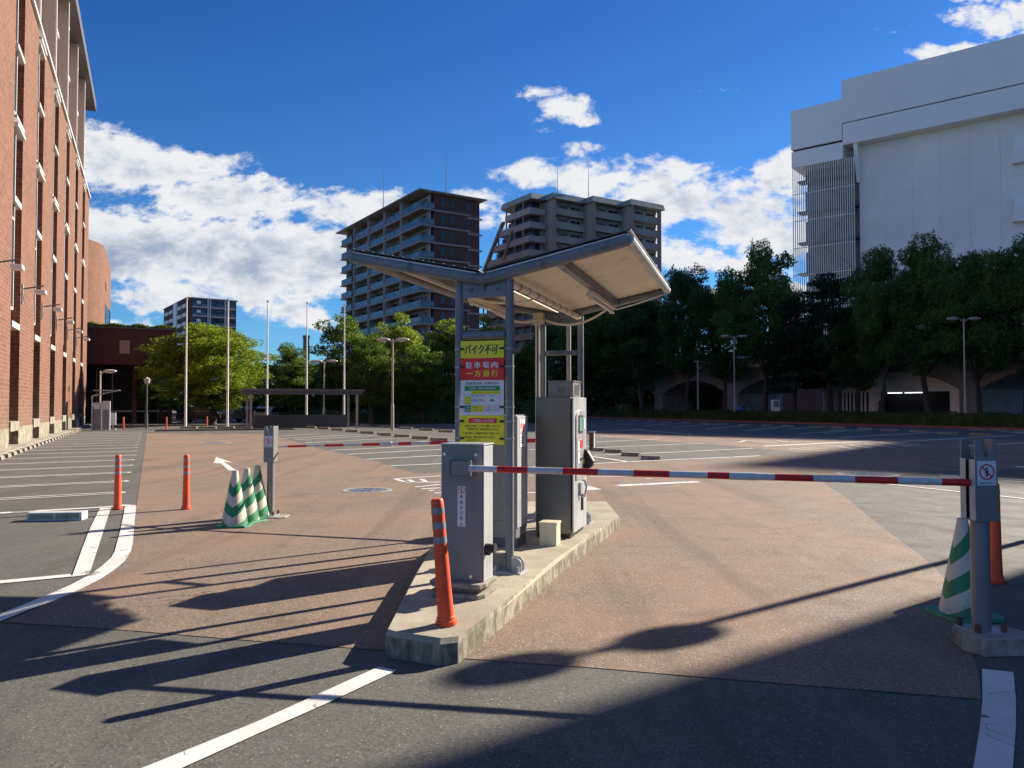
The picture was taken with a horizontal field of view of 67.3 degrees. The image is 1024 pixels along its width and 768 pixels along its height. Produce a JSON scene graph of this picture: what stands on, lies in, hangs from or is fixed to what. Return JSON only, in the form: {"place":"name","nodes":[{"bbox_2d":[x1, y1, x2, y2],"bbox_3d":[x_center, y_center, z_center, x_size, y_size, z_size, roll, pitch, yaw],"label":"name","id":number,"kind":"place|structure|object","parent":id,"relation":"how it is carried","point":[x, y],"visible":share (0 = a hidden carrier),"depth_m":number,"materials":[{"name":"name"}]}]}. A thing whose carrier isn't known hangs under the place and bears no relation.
{"place":"outdoors","nodes":[
{"label":"outdoors","id":0,"kind":"place"},
{"bbox_2d":[0,423,90,454],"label":"pavement","id":1,"kind":"structure","parent":0,"point":[12,447],"depth_m":33.16,"materials":[{"name":"concrete"}]},
{"bbox_2d":[87,239,110,323],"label":"brick tower","id":2,"kind":"structure","parent":0,"point":[99,290],"depth_m":97.58,"materials":[{"name":"orange brick"}]},
{"bbox_2d":[163,297,237,360],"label":"apartment tower","id":3,"kind":"structure","parent":0,"point":[209,311],"depth_m":262.05,"materials":[{"name":"concrete"}]},
{"bbox_2d":[303,335,309,359],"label":"chimney","id":4,"kind":"object","parent":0,"point":[304,342],"visible":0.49,"depth_m":149.76,"materials":[{"name":"grey metal"}]},
{"bbox_2d":[335,161,486,375],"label":"apartment tower","id":5,"kind":"structure","parent":0,"point":[429,225],"depth_m":145.67,"materials":[{"name":"brown tile"}]},
{"bbox_2d":[0,410,1023,767],"bbox_3d":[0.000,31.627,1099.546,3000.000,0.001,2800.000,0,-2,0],"label":"ground","id":6,"kind":"structure","parent":0,"point":[70,696],"depth_m":4.28,"materials":[{"name":"asphalt"}]},
{"bbox_2d":[0,0,95,448],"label":"brick building","id":7,"kind":"structure","parent":6,"relation":"on","point":[47,97],"depth_m":36.16,"materials":[{"name":"brick"}]},
{"bbox_2d":[0,259,24,270],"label":"wall floodlight","id":8,"kind":"object","parent":7,"relation":"attached to","point":[17,267],"depth_m":25.23,"materials":[{"name":"grey metal"}]},
{"bbox_2d":[11,0,18,309],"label":"window","id":9,"kind":"structure","parent":7,"relation":"in","point":[17,1],"depth_m":29.26,"materials":[{"name":"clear glass"}]},
{"bbox_2d":[21,283,46,303],"bbox_3d":[-19.174,-3.559,30.873,0.800,0.800,0.740,1,-2,-25],"label":"wall floodlight","id":10,"kind":"object","parent":7,"relation":"attached to","point":[41,292],"depth_m":30.62,"materials":[{"name":"grey metal"}]},
{"bbox_2d":[34,52,39,324],"bbox_3d":[-21.438,-9.019,34.395,0.250,12.710,1.190,1,-2,-25],"label":"window","id":11,"kind":"structure","parent":7,"relation":"in","point":[39,52],"depth_m":34.89,"materials":[{"name":"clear glass"}]},
{"bbox_2d":[41,302,62,319],"bbox_3d":[-21.813,-3.405,36.481,0.800,0.800,0.740,1,-2,-25],"label":"wall floodlight","id":12,"kind":"object","parent":7,"relation":"attached to","point":[57,309],"depth_m":36.31,"materials":[{"name":"grey metal"}]},
{"bbox_2d":[50,100,54,335],"bbox_3d":[-24.080,-8.866,40.002,0.250,12.710,1.190,1,-2,-25],"label":"window","id":13,"kind":"structure","parent":7,"relation":"in","point":[54,100],"depth_m":40.50,"materials":[{"name":"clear glass"}]},
{"bbox_2d":[56,316,73,330],"bbox_3d":[-24.453,-3.252,42.089,0.800,0.800,0.740,1,-2,-25],"label":"wall floodlight","id":14,"kind":"object","parent":7,"relation":"attached to","point":[69,321],"depth_m":41.90,"materials":[{"name":"grey metal"}]},
{"bbox_2d":[63,138,66,328],"bbox_3d":[-26.718,-8.713,45.610,0.250,12.710,1.190,1,-2,-25],"label":"window","id":15,"kind":"structure","parent":7,"relation":"in","point":[66,138],"depth_m":46.11,"materials":[{"name":"black glass"}]},
{"bbox_2d":[26,510,87,520],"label":"wheel stop","id":16,"kind":"structure","parent":6,"relation":"on","point":[76,515],"depth_m":10.63,"materials":[{"name":"white concrete"}]},
{"bbox_2d":[91,389,120,430],"bbox_3d":[-25.761,1.635,48.783,1.610,2.594,1.300,1,-2,-25],"label":"ticket machine","id":17,"kind":"object","parent":6,"relation":"on","point":[100,416],"visible":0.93,"depth_m":48.47,"materials":[{"name":"grey metal"}]},
{"bbox_2d":[99,369,116,402],"bbox_3d":[-26.304,1.004,49.991,1.157,3.922,0.471,0,-2,0],"label":"street lamp","id":18,"kind":"object","parent":6,"relation":"on","point":[109,371],"visible":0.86,"depth_m":49.96,"materials":[{"name":"grey metal"}]},
{"bbox_2d":[110,413,115,429],"bbox_3d":[-26.067,2.423,50.254,0.400,1.100,0.240,0,-2,-5],"label":"signboard","id":19,"kind":"object","parent":6,"relation":"on","point":[112,419],"visible":0.93,"depth_m":50.24},
{"bbox_2d":[112,455,122,509],"bbox_3d":[-6.043,1.504,11.790,0.144,0.836,0.144,0,-2,0],"label":"bollard","id":20,"kind":"object","parent":6,"relation":"on","point":[117,504],"visible":1,"depth_m":11.75,"materials":[{"name":"orange plastic"}]},
{"bbox_2d":[86,326,177,423],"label":"brick annex","id":21,"kind":"object","parent":6,"relation":"on","point":[109,347],"visible":0.41,"depth_m":65.68,"materials":[{"name":"brick"}]},
{"bbox_2d":[87,321,176,328],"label":"roof grass","id":22,"kind":"structure","parent":21,"relation":"on","point":[139,325],"depth_m":64.74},
{"bbox_2d":[144,377,149,428],"bbox_3d":[-24.894,1.282,52.425,0.440,3.500,0.440,0,-2,0],"label":"street lamp","id":23,"kind":"object","parent":6,"relation":"on","point":[146,380],"visible":1,"depth_m":52.37,"materials":[{"name":"grey metal"}]},
{"bbox_2d":[136,352,192,423],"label":"tree","id":24,"kind":"object","parent":6,"relation":"on","point":[156,401],"visible":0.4,"depth_m":65.04,"materials":[{"name":"green plant"}]},
{"bbox_2d":[184,297,187,425],"bbox_3d":[-22.481,-1.486,53.060,0.320,9.068,0.312,0,-2,0],"label":"flagpole","id":25,"kind":"object","parent":6,"relation":"on","point":[185,414],"visible":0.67,"depth_m":52.98,"materials":[{"name":"white metal"}]},
{"bbox_2d":[162,413,225,423],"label":"red fence","id":26,"kind":"object","parent":6,"relation":"on","point":[195,418],"visible":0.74,"depth_m":65.95,"materials":[{"name":"metal"}]},
{"bbox_2d":[176,407,225,422],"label":"parked car","id":27,"kind":"object","parent":6,"relation":"on","point":[189,410],"visible":0.47,"depth_m":69.08,"materials":[{"name":"blue paint"}]},
{"bbox_2d":[133,322,281,424],"bbox_3d":[-25.127,-0.848,62.035,11.104,8.441,12.011,0,-2,0],"label":"tree","id":28,"kind":"object","parent":6,"relation":"on","point":[203,367],"visible":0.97,"depth_m":60.48,"materials":[{"name":"green plant"}]},
{"bbox_2d":[226,298,229,425],"bbox_3d":[-19.974,-1.475,54.060,0.320,9.100,0.312,0,-2,0],"label":"flagpole","id":29,"kind":"object","parent":6,"relation":"on","point":[227,404],"visible":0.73,"depth_m":53.99,"materials":[{"name":"white metal"}]},
{"bbox_2d":[233,406,256,421],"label":"parked car","id":30,"kind":"object","parent":6,"relation":"on","point":[239,414],"visible":0.31,"depth_m":72.21,"materials":[{"name":"black paint"}]},
{"bbox_2d":[266,300,268,414],"bbox_3d":[-17.519,-1.462,55.060,0.320,9.128,0.312,0,-2,0],"label":"flagpole","id":31,"kind":"object","parent":6,"relation":"on","point":[267,364],"visible":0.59,"depth_m":55.00,"materials":[{"name":"white metal"}]},
{"bbox_2d":[253,407,288,414],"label":"parked car","id":32,"kind":"object","parent":6,"relation":"on","point":[262,410],"visible":0.15,"depth_m":70.17,"materials":[{"name":"silver paint"}]},
{"bbox_2d":[259,342,321,413],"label":"tree","id":33,"kind":"object","parent":6,"relation":"on","point":[292,360],"visible":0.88,"depth_m":71.33,"materials":[{"name":"green plant"}]},
{"bbox_2d":[238,388,364,429],"bbox_3d":[-14.443,1.704,52.723,7.921,2.673,3.500,1,-2,-23],"label":"shelter","id":34,"kind":"object","parent":6,"relation":"on","point":[283,421],"visible":0.93,"depth_m":53.27,"materials":[{"name":"grey metal"}]},
{"bbox_2d":[305,302,307,414],"bbox_3d":[-14.962,-1.446,56.060,0.320,9.153,0.312,0,-2,0],"label":"flagpole","id":35,"kind":"object","parent":6,"relation":"on","point":[306,404],"visible":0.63,"depth_m":56.03,"materials":[{"name":"white metal"}]},
{"bbox_2d":[257,366,369,413],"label":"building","id":36,"kind":"structure","parent":6,"relation":"on","point":[319,409],"depth_m":122.08,"materials":[{"name":"brown glass"}]},
{"bbox_2d":[278,411,367,422],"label":"tall hedge","id":37,"kind":"object","parent":6,"relation":"on","point":[362,418],"visible":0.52,"depth_m":69.35,"materials":[{"name":"green plant"}]},
{"bbox_2d":[311,360,337,414],"bbox_3d":[-14.665,0.665,60.004,2.114,5.146,0.471,0,-2,0],"label":"street lamp","id":38,"kind":"object","parent":6,"relation":"on","point":[324,363],"visible":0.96,"depth_m":59.95,"materials":[{"name":"grey metal"}]},
{"bbox_2d":[302,314,373,411],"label":"tree","id":39,"kind":"object","parent":6,"relation":"on","point":[335,369],"visible":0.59,"depth_m":76.85,"materials":[{"name":"green plant"}]},
{"bbox_2d":[343,303,345,414],"bbox_3d":[-12.450,-1.429,57.060,0.320,9.173,0.312,0,-2,0],"label":"flagpole","id":40,"kind":"object","parent":6,"relation":"on","point":[344,304],"visible":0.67,"depth_m":57.00,"materials":[{"name":"white metal"}]},
{"bbox_2d":[340,332,400,423],"bbox_3d":[-11.375,-0.480,64.100,5.160,7.806,5.272,0,-2,8],"label":"tree","id":41,"kind":"object","parent":6,"relation":"on","point":[376,382],"visible":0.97,"depth_m":63.20,"materials":[{"name":"green plant"}]},
{"bbox_2d":[376,338,408,429],"bbox_3d":[-7.613,-0.007,49.018,2.114,5.890,0.471,0,-2,0],"label":"street lamp","id":42,"kind":"object","parent":6,"relation":"on","point":[392,399],"visible":0.98,"depth_m":48.96,"materials":[{"name":"grey metal"}]},
{"bbox_2d":[367,311,423,400],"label":"tree","id":43,"kind":"object","parent":6,"relation":"on","point":[407,333],"visible":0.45,"depth_m":69.33,"materials":[{"name":"green plant"}]},
{"bbox_2d":[394,343,454,423],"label":"tree","id":44,"kind":"object","parent":6,"relation":"on","point":[421,394],"visible":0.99,"depth_m":65.23,"materials":[{"name":"green plant"}]},
{"bbox_2d":[418,318,471,401],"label":"tree","id":45,"kind":"object","parent":6,"relation":"on","point":[443,341],"visible":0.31,"depth_m":73.30,"materials":[{"name":"green plant"}]},
{"bbox_2d":[172,358,722,412],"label":"distant wood","id":46,"kind":"object","parent":6,"relation":"on","point":[316,401],"visible":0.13,"depth_m":105.25,"materials":[{"name":"green plant"}]},
{"bbox_2d":[366,398,534,423],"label":"tall hedge","id":47,"kind":"object","parent":6,"relation":"on","point":[439,412],"visible":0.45,"depth_m":66.68,"materials":[{"name":"green plant"}]},
{"bbox_2d":[453,314,515,383],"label":"tree","id":48,"kind":"object","parent":6,"relation":"on","point":[483,321],"visible":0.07,"depth_m":79.56,"materials":[{"name":"green plant"}]},
{"bbox_2d":[0,423,1023,767],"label":"road markings","id":49,"kind":"object","parent":6,"relation":"on","point":[996,741],"visible":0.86,"depth_m":4.43,"materials":[{"name":"paint"}]},
{"bbox_2d":[514,344,552,400],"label":"tree","id":50,"kind":"object","parent":6,"relation":"on","point":[522,361],"visible":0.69,"depth_m":81.25,"materials":[{"name":"green plant"}]},
{"bbox_2d":[523,323,597,382],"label":"tree","id":51,"kind":"object","parent":6,"relation":"on","point":[550,336],"visible":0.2,"depth_m":113.01,"materials":[{"name":"green plant"}]},
{"bbox_2d":[588,431,595,449],"bbox_3d":[2.850,2.019,27.397,0.220,0.660,0.190,0,-2,17],"label":"rusty post","id":52,"kind":"object","parent":6,"relation":"on","point":[591,439],"visible":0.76,"depth_m":27.33,"materials":[{"name":"metal"}]},
{"bbox_2d":[550,310,650,409],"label":"tree","id":53,"kind":"object","parent":6,"relation":"on","point":[596,340],"visible":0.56,"depth_m":103.73,"materials":[{"name":"green plant"}]},
{"bbox_2d":[590,385,653,415],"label":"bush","id":54,"kind":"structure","parent":6,"relation":"on","point":[618,406],"depth_m":109.77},
{"bbox_2d":[621,452,640,456],"bbox_3d":[3.735,2.205,24.136,0.620,0.110,0.176,-1,-2,38],"label":"wheel stop","id":55,"kind":"object","parent":6,"relation":"on","point":[630,454],"visible":0.99,"depth_m":24.09,"materials":[{"name":"concrete"}]},
{"bbox_2d":[605,298,677,409],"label":"tree","id":56,"kind":"object","parent":6,"relation":"on","point":[644,336],"visible":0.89,"depth_m":96.84,"materials":[{"name":"green plant"}]},
{"bbox_2d":[641,455,661,459],"bbox_3d":[4.097,2.162,22.586,0.620,0.110,0.176,-1,-2,38],"label":"wheel stop","id":57,"kind":"object","parent":6,"relation":"on","point":[647,457],"visible":0.96,"depth_m":22.50,"materials":[{"name":"concrete"}]},
{"bbox_2d":[654,262,710,410],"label":"tree","id":58,"kind":"object","parent":6,"relation":"on","point":[681,285],"visible":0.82,"depth_m":89.54,"materials":[{"name":"green plant"}]},
{"bbox_2d":[694,361,698,408],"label":"slim post","id":59,"kind":"object","parent":6,"relation":"on","point":[697,386],"visible":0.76,"depth_m":79.97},
{"bbox_2d":[677,285,760,409],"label":"tree","id":60,"kind":"object","parent":6,"relation":"on","point":[720,359],"visible":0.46,"depth_m":85.03,"materials":[{"name":"green plant"}]},
{"bbox_2d":[721,335,746,411],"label":"street lamp","id":61,"kind":"object","parent":6,"relation":"on","point":[734,398],"visible":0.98,"depth_m":72.98,"materials":[{"name":"grey metal"}]},
{"bbox_2d":[654,385,822,412],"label":"red shop","id":62,"kind":"structure","parent":6,"relation":"on","point":[810,400],"depth_m":99.84,"materials":[{"name":"grey metal"}]},
{"bbox_2d":[711,238,806,410],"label":"tree","id":63,"kind":"object","parent":6,"relation":"on","point":[769,292],"visible":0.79,"depth_m":77.24,"materials":[{"name":"green plant"}]},
{"bbox_2d":[756,296,827,412],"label":"tree","id":64,"kind":"object","parent":6,"relation":"on","point":[777,347],"visible":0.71,"depth_m":73.57,"materials":[{"name":"green plant"}]},
{"bbox_2d":[586,347,1023,414],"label":"viaduct","id":65,"kind":"object","parent":6,"relation":"on","point":[1003,391],"visible":0.2,"depth_m":77.12,"materials":[{"name":"concrete"}]},
{"bbox_2d":[586,416,1023,429],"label":"kerb","id":66,"kind":"structure","parent":6,"relation":"on","point":[925,426],"depth_m":61.46,"materials":[{"name":"concrete"}]},
{"bbox_2d":[595,408,1023,427],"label":"hedge","id":67,"kind":"object","parent":6,"relation":"on","point":[998,419],"visible":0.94,"depth_m":61.50,"materials":[{"name":"green plant"}]},
{"bbox_2d":[767,272,892,411],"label":"tree","id":68,"kind":"object","parent":6,"relation":"on","point":[830,288],"visible":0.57,"depth_m":70.93,"materials":[{"name":"green plant"}]},
{"bbox_2d":[814,306,897,411],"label":"tree","id":69,"kind":"object","parent":6,"relation":"on","point":[858,381],"visible":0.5,"depth_m":67.95,"materials":[{"name":"green plant"}]},
{"bbox_2d":[835,471,900,476],"bbox_3d":[8.187,2.076,17.710,1.375,0.017,1.375,0,-2,-17],"label":"manhole cover","id":70,"kind":"object","parent":6,"relation":"on","point":[856,473],"visible":0.95,"depth_m":17.57,"materials":[{"name":"metal"}]},
{"bbox_2d":[839,244,924,413],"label":"tree","id":71,"kind":"object","parent":6,"relation":"on","point":[880,269],"visible":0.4,"depth_m":66.05,"materials":[{"name":"green plant"}]},
{"bbox_2d":[842,372,959,414],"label":"white garage","id":72,"kind":"structure","parent":6,"relation":"on","point":[943,396],"depth_m":70.94,"materials":[{"name":"white"}]},
{"bbox_2d":[791,34,1023,410],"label":"white hall","id":73,"kind":"structure","parent":6,"relation":"on","point":[895,158],"depth_m":159.07,"materials":[{"name":"concrete"}]},
{"bbox_2d":[806,190,813,210],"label":"stair window","id":74,"kind":"structure","parent":73,"relation":"in","point":[811,193],"depth_m":175.34,"materials":[{"name":"grey glass"}]},
{"bbox_2d":[806,221,813,240],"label":"stair window","id":75,"kind":"structure","parent":73,"relation":"in","point":[811,221],"depth_m":175.29,"materials":[{"name":"grey glass"}]},
{"bbox_2d":[807,252,814,271],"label":"stair window","id":76,"kind":"structure","parent":73,"relation":"in","point":[807,252],"depth_m":174.95,"materials":[{"name":"grey glass"}]},
{"bbox_2d":[860,229,992,413],"bbox_3d":[32.975,-4.462,62.267,8.824,15.807,9.313,0,-2,11],"label":"tree","id":77,"kind":"object","parent":6,"relation":"on","point":[927,267],"visible":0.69,"depth_m":61.45,"materials":[{"name":"green plant"}]},
{"bbox_2d":[946,317,980,412],"bbox_3d":[31.215,-0.795,53.041,2.374,7.686,0.471,0,-2,0],"label":"street lamp","id":78,"kind":"object","parent":6,"relation":"on","point":[964,397],"visible":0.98,"depth_m":53.00,"materials":[{"name":"grey metal"}]},
{"bbox_2d":[926,248,1023,413],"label":"tree","id":79,"kind":"object","parent":6,"relation":"on","point":[978,271],"visible":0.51,"depth_m":57.26,"materials":[{"name":"green plant"}]},
{"bbox_2d":[969,433,992,435],"bbox_3d":[24.215,2.616,39.707,0.220,0.138,1.150,1,-2,-25],"label":"wheel stop","id":80,"kind":"object","parent":6,"relation":"on","point":[978,434],"visible":0.99,"depth_m":39.66,"materials":[{"name":"concrete"}]},
{"bbox_2d":[967,232,1023,413],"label":"tree","id":81,"kind":"object","parent":6,"relation":"on","point":[1009,294],"visible":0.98,"depth_m":54.56,"materials":[{"name":"green plant"}]},
{"bbox_2d":[990,483,1005,583],"bbox_3d":[4.360,1.342,6.947,0.154,0.896,0.154,0,-2,0],"label":"bollard","id":82,"kind":"object","parent":6,"relation":"on","point":[997,576],"visible":0.49,"depth_m":6.90,"materials":[{"name":"orange plastic"}]},
{"bbox_2d":[3,432,1023,698],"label":"brown paving","id":83,"kind":"structure","parent":0,"point":[821,584],"depth_m":7.37,"materials":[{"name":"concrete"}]},
{"bbox_2d":[181,455,190,509],"bbox_3d":[-4.993,1.504,11.790,0.144,0.836,0.144,0,-2,0],"label":"bollard","id":84,"kind":"object","parent":83,"relation":"on","point":[186,486],"visible":1,"depth_m":11.75,"materials":[{"name":"orange plastic"}]},
{"bbox_2d":[215,470,252,528],"bbox_3d":[-3.663,1.508,10.162,0.433,0.740,0.433,0,-2,-10],"label":"traffic cone","id":85,"kind":"object","parent":83,"relation":"on","point":[234,514],"visible":1,"depth_m":10.06,"materials":[{"name":"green plastic"}]},
{"bbox_2d":[241,468,266,523],"bbox_3d":[-3.632,1.518,10.530,0.433,0.740,0.433,-1,-2,32],"label":"traffic cone","id":86,"kind":"object","parent":83,"relation":"on","point":[249,498],"visible":0.74,"depth_m":10.46,"materials":[{"name":"green plastic"}]},
{"bbox_2d":[252,465,275,518],"bbox_3d":[-3.628,1.530,10.951,0.433,0.740,0.433,-1,-2,42],"label":"traffic cone","id":87,"kind":"object","parent":83,"relation":"on","point":[260,495],"visible":0.72,"depth_m":10.88,"materials":[{"name":"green plastic"}]},
{"bbox_2d":[264,426,289,518],"bbox_3d":[-3.407,1.252,11.002,0.462,1.298,0.326,0,-2,9],"label":"arm rest post","id":88,"kind":"object","parent":83,"relation":"on","point":[271,448],"visible":0.95,"depth_m":10.99,"materials":[{"name":"metal"}]},
{"bbox_2d":[342,487,391,492],"bbox_3d":[-2.705,1.985,14.396,0.925,0.017,0.925,0,-2,-17],"label":"manhole cover","id":89,"kind":"object","parent":83,"relation":"on","point":[367,490],"visible":1,"depth_m":14.29,"materials":[{"name":"metal"}]},
{"bbox_2d":[385,502,619,665],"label":"traffic island","id":90,"kind":"structure","parent":83,"relation":"on","point":[414,633],"depth_m":5.70,"materials":[{"name":"concrete"}]},
{"bbox_2d":[278,438,534,447],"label":"barrier gate","id":91,"kind":"structure","parent":90,"relation":"on","point":[382,444],"depth_m":10.89,"materials":[{"name":"metal"}]},
{"bbox_2d":[431,498,456,626],"bbox_3d":[-0.462,1.166,5.058,0.142,0.828,0.142,-5,-2,0],"label":"bollard","id":92,"kind":"object","parent":90,"relation":"on","point":[446,616],"visible":1,"depth_m":5.02,"materials":[{"name":"orange plastic"}]},
{"bbox_2d":[347,229,670,574],"bbox_3d":[0.308,0.228,8.542,2.664,2.891,3.939,0,-2,17],"label":"canopy","id":93,"kind":"object","parent":90,"relation":"on","point":[573,283],"visible":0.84,"depth_m":7.09,"materials":[{"name":"grey metal"}]},
{"bbox_2d":[454,415,513,444],"bbox_3d":[-0.250,0.402,6.747,0.552,0.253,0.113,0,-2,17],"label":"sign board","id":94,"kind":"object","parent":93,"relation":"attached to","point":[481,428],"visible":1,"depth_m":6.70,"materials":[{"name":"yellow plastic"}]},
{"bbox_2d":[455,380,513,414],"bbox_3d":[-0.250,0.121,6.754,0.552,0.305,0.113,0,-2,17],"label":"sign board","id":95,"kind":"object","parent":93,"relation":"attached to","point":[482,397],"visible":1,"depth_m":6.71,"materials":[{"name":"white plastic"}]},
{"bbox_2d":[455,358,513,379],"bbox_3d":[-0.250,-0.129,6.761,0.552,0.191,0.113,0,-2,17],"label":"sign board","id":96,"kind":"object","parent":93,"relation":"attached to","point":[482,368],"visible":0.99,"depth_m":6.72,"materials":[{"name":"red plastic"}]},
{"bbox_2d":[455,340,513,357],"bbox_3d":[-0.250,-0.302,6.766,0.552,0.151,0.113,0,-2,17],"label":"sign board","id":97,"kind":"object","parent":93,"relation":"attached to","point":[484,349],"visible":0.98,"depth_m":6.72,"materials":[{"name":"yellow plastic"}]},
{"bbox_2d":[493,414,527,547],"bbox_3d":[-0.105,0.989,7.978,0.454,1.339,0.404,0,-2,17],"label":"equipment cabinet","id":98,"kind":"object","parent":90,"relation":"on","point":[520,479],"visible":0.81,"depth_m":7.79,"materials":[{"name":"metal"}]},
{"bbox_2d":[539,519,560,545],"bbox_3d":[0.393,1.538,7.949,0.194,0.240,0.184,0,-2,17],"label":"junction cabinet","id":99,"kind":"object","parent":90,"relation":"on","point":[549,532],"visible":1,"depth_m":7.87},
{"bbox_2d":[536,380,594,538],"bbox_3d":[0.621,0.823,8.660,0.539,1.708,0.700,0,-2,17],"label":"pay machine","id":100,"kind":"object","parent":90,"relation":"on","point":[561,425],"visible":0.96,"depth_m":8.37,"materials":[{"name":"grey metal"}]},
{"bbox_2d":[430,442,970,599],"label":"barrier gate","id":101,"kind":"structure","parent":90,"relation":"on","point":[468,469],"depth_m":5.79,"materials":[{"name":"metal"}]},
{"bbox_2d":[483,445,492,581],"bbox_3d":[-0.186,0.982,5.884,0.012,1.017,0.208,0,-2,17],"label":"side door","id":102,"kind":"structure","parent":101,"relation":"in","point":[487,450],"depth_m":5.87,"materials":[{"name":"grey metal"}]},
{"bbox_2d":[924,517,1005,623],"bbox_3d":[3.429,1.390,5.844,0.433,0.740,0.433,0,-2,-8],"label":"traffic cone","id":103,"kind":"object","parent":83,"relation":"on","point":[955,600],"visible":0.61,"depth_m":5.78,"materials":[{"name":"green plastic"}]},
{"bbox_2d":[951,438,1023,656],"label":"arm rest post","id":104,"kind":"object","parent":83,"relation":"on","point":[981,635],"visible":1,"depth_m":5.04,"materials":[{"name":"metal"}]},
{"bbox_2d":[78,0,1023,365],"label":"sky","id":105,"kind":"structure","parent":0,"point":[229,144],"materials":[{"name":"blue"}]},
{"bbox_2d":[479,164,664,358],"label":"apartment tower","id":106,"kind":"structure","parent":0,"point":[540,223],"depth_m":170.45,"materials":[{"name":"concrete"}]},
{"bbox_2d":[771,400,779,411],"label":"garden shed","id":107,"kind":"structure","parent":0,"point":[775,405],"depth_m":73.46,"materials":[{"name":"grey metal"}]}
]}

